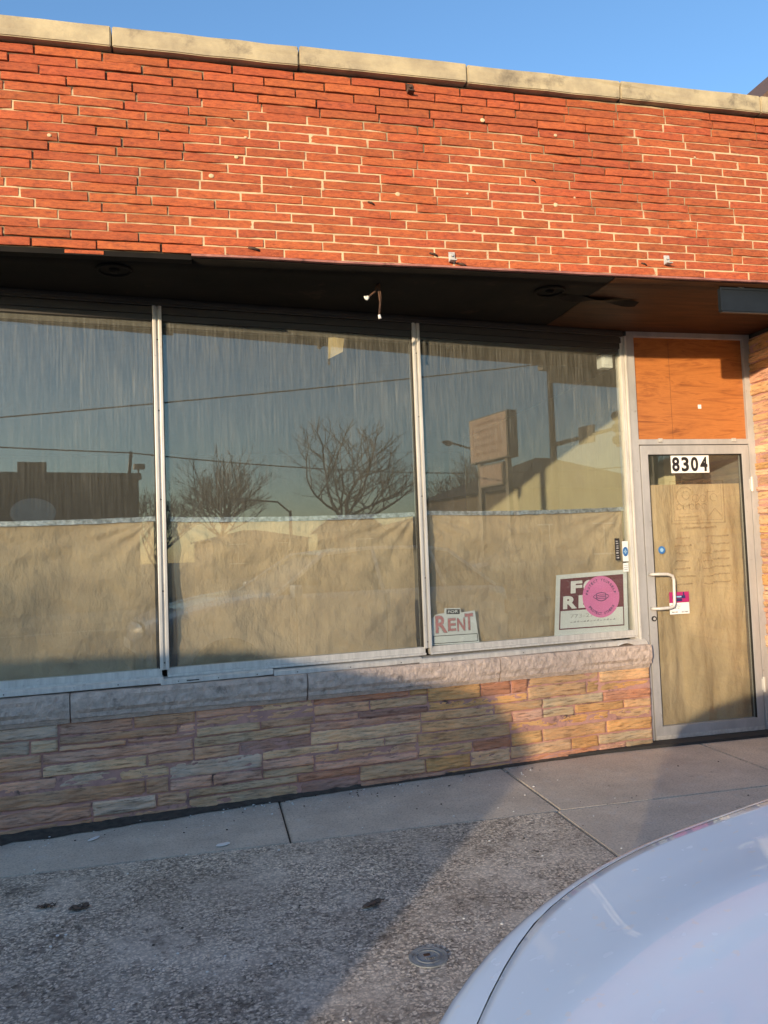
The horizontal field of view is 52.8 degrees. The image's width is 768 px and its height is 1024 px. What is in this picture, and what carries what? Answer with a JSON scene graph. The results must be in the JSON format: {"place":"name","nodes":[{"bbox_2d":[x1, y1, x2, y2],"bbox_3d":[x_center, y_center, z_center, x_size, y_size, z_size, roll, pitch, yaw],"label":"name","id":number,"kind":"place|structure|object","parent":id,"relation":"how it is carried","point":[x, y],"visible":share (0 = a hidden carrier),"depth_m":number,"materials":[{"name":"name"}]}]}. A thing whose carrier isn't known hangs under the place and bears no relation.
{"place":"outdoors","nodes":[
{"label":"outdoors","id":0,"kind":"place"},
{"bbox_2d":[0,812,616,1023],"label":"rough sidewalk","id":1,"kind":"structure","parent":0,"point":[334,949],"depth_m":3.01,"materials":[{"name":"concrete"}]},
{"bbox_2d":[36,902,55,908],"bbox_3d":[-1.406,1.640,3.226,0.075,0.012,0.045,-2,-3,-1],"label":"dead leaf","id":2,"kind":"object","parent":1,"relation":"on","point":[44,905],"visible":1,"depth_m":3.22,"materials":[{"name":"brown plant"}]},
{"bbox_2d":[68,902,88,910],"bbox_3d":[-1.262,1.634,3.208,0.083,0.012,0.067,-1,-3,-13],"label":"dead leaf","id":3,"kind":"object","parent":1,"relation":"on","point":[79,906],"visible":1,"depth_m":3.21,"materials":[{"name":"brown plant"}]},
{"bbox_2d":[362,898,384,907],"bbox_3d":[-0.043,1.585,3.138,0.115,0.012,0.048,0,-4,-38],"label":"dead leaf","id":4,"kind":"object","parent":1,"relation":"on","point":[373,902],"visible":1,"depth_m":3.14,"materials":[{"name":"brown plant"}]},
{"bbox_2d":[409,946,447,967],"bbox_3d":[0.156,1.567,2.720,0.140,0.017,0.140,-1,-3,-13],"label":"valve cover","id":5,"kind":"object","parent":1,"relation":"on","point":[428,957],"visible":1,"depth_m":2.72,"materials":[{"name":"metal"}]},
{"bbox_2d":[0,737,767,877],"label":"sidewalk","id":6,"kind":"structure","parent":0,"point":[601,787],"depth_m":4.27,"materials":[{"name":"concrete"}]},
{"bbox_2d":[216,842,229,845],"bbox_3d":[-0.802,1.654,3.858,0.073,0.003,0.041,-1,-3,-26],"label":"litter scrap","id":7,"kind":"object","parent":6,"relation":"on","point":[223,844],"visible":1,"depth_m":3.85,"materials":[{"name":"white paper"}]},
{"bbox_2d":[278,802,290,842],"bbox_3d":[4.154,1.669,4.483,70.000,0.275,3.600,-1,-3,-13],"label":"joint bed","id":8,"kind":"object","parent":6,"relation":"attached to","point":[284,823],"depth_m":4.20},
{"bbox_2d":[0,753,604,845],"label":"dirt drift","id":9,"kind":"object","parent":6,"relation":"on","point":[52,832],"visible":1,"depth_m":4.34,"materials":[{"name":"black soil"}]},
{"bbox_2d":[0,15,767,834],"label":"shop building","id":10,"kind":"structure","parent":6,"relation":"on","point":[208,245],"depth_m":4.66,"materials":[{"name":"red brick"}]},
{"bbox_2d":[0,516,156,680],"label":"paper","id":11,"kind":"object","parent":10,"relation":"attached to","point":[77,596],"depth_m":4.37,"materials":[{"name":"beige paper"}]},
{"bbox_2d":[0,296,161,689],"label":"shop window","id":12,"kind":"structure","parent":10,"relation":"in","point":[11,308],"depth_m":4.38,"materials":[{"name":"silver glass"}]},
{"bbox_2d":[170,512,416,665],"bbox_3d":[-0.520,0.455,4.807,1.545,0.881,0.061,-1,-3,-19],"label":"paper","id":13,"kind":"object","parent":10,"relation":"attached to","point":[252,588],"depth_m":4.79,"materials":[{"name":"beige paper"}]},
{"bbox_2d":[161,307,425,676],"bbox_3d":[-0.536,-0.143,4.789,1.600,2.157,0.080,-1,-3,-19],"label":"shop window","id":14,"kind":"structure","parent":10,"relation":"in","point":[181,319],"depth_m":4.77,"materials":[{"name":"silver glass"}]},
{"bbox_2d":[328,336,343,358],"bbox_3d":[-0.303,-1.050,4.929,0.118,0.160,0.010,-1,-3,-19],"label":"paper scrap","id":15,"kind":"object","parent":10,"relation":"attached to","point":[335,346],"visible":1,"depth_m":4.92,"materials":[{"name":"beige paper"}]},
{"bbox_2d":[364,283,381,318],"bbox_3d":[-0.064,-1.208,4.431,0.105,0.204,0.026,-1,-3,-13],"label":"hanging cable","id":16,"kind":"object","parent":10,"relation":"hanging from","point":[377,287],"visible":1,"depth_m":4.43,"materials":[{"name":"metal"}]},
{"bbox_2d":[432,608,478,644],"bbox_3d":[0.467,0.748,5.082,0.338,0.239,0.007,-1,-3,-19],"label":"for rent sign","id":17,"kind":"object","parent":10,"relation":"on","point":[453,626],"visible":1,"depth_m":5.08,"materials":[{"name":"white paper"}]},
{"bbox_2d":[427,507,623,641],"bbox_3d":[0.999,0.421,5.331,1.580,0.888,0.054,-1,-3,-19],"label":"paper","id":18,"kind":"object","parent":10,"relation":"attached to","point":[497,571],"depth_m":5.29,"materials":[{"name":"beige paper"}]},
{"bbox_2d":[419,324,637,654],"bbox_3d":[0.998,-0.173,5.325,1.587,2.157,0.080,-1,-3,-19],"label":"shop window","id":19,"kind":"structure","parent":10,"relation":"in","point":[429,334],"depth_m":5.32,"materials":[{"name":"silver glass"}]},
{"bbox_2d":[554,570,627,635],"bbox_3d":[1.454,0.635,5.433,0.616,0.438,0.007,-1,-3,-19],"label":"for rent sign","id":20,"kind":"object","parent":10,"relation":"on","point":[573,615],"visible":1,"depth_m":5.40,"materials":[{"name":"white"}]},
{"bbox_2d":[583,576,618,617],"bbox_3d":[1.530,0.597,5.458,0.304,0.292,0.002,-1,-3,-19],"label":"round notice","id":21,"kind":"object","parent":20,"relation":"attached to","point":[600,596],"visible":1,"depth_m":5.46,"materials":[{"name":"pink paper"}]},
{"bbox_2d":[650,483,751,724],"bbox_3d":[2.322,0.664,5.693,0.776,1.742,0.040,-1,-3,-13],"label":"paper","id":22,"kind":"object","parent":10,"relation":"attached to","point":[703,653],"depth_m":5.70,"materials":[{"name":"beige paper"}]},
{"bbox_2d":[639,445,765,739],"bbox_3d":[2.343,0.559,5.640,0.922,2.108,0.107,-1,-3,-13],"label":"glass door","id":23,"kind":"structure","parent":10,"relation":"in","point":[699,462],"depth_m":5.66,"materials":[{"name":"metal"}]},
{"bbox_2d":[717,287,767,314],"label":"light box","id":24,"kind":"object","parent":10,"relation":"hanging from","point":[738,300],"visible":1,"depth_m":4.74,"materials":[{"name":"grey paint"}]},
{"bbox_2d":[29,761,748,1021],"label":"gravel","id":25,"kind":"structure","parent":6,"relation":"on","point":[279,850],"depth_m":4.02,"materials":[{"name":"grey gravel"}]},
{"bbox_2d":[0,0,767,94],"label":"sky","id":26,"kind":"structure","parent":0,"point":[708,45],"materials":[{"name":"blue"}]},
{"bbox_2d":[439,799,767,1023],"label":"parked car","id":27,"kind":"object","parent":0,"point":[671,928],"visible":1,"depth_m":1.06,"materials":[{"name":"silver metal"}]},
{"bbox_2d":[747,77,767,96],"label":"neighbour house","id":28,"kind":"structure","parent":0,"point":[760,89],"depth_m":16.24,"materials":[{"name":"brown wood"}]}
]}

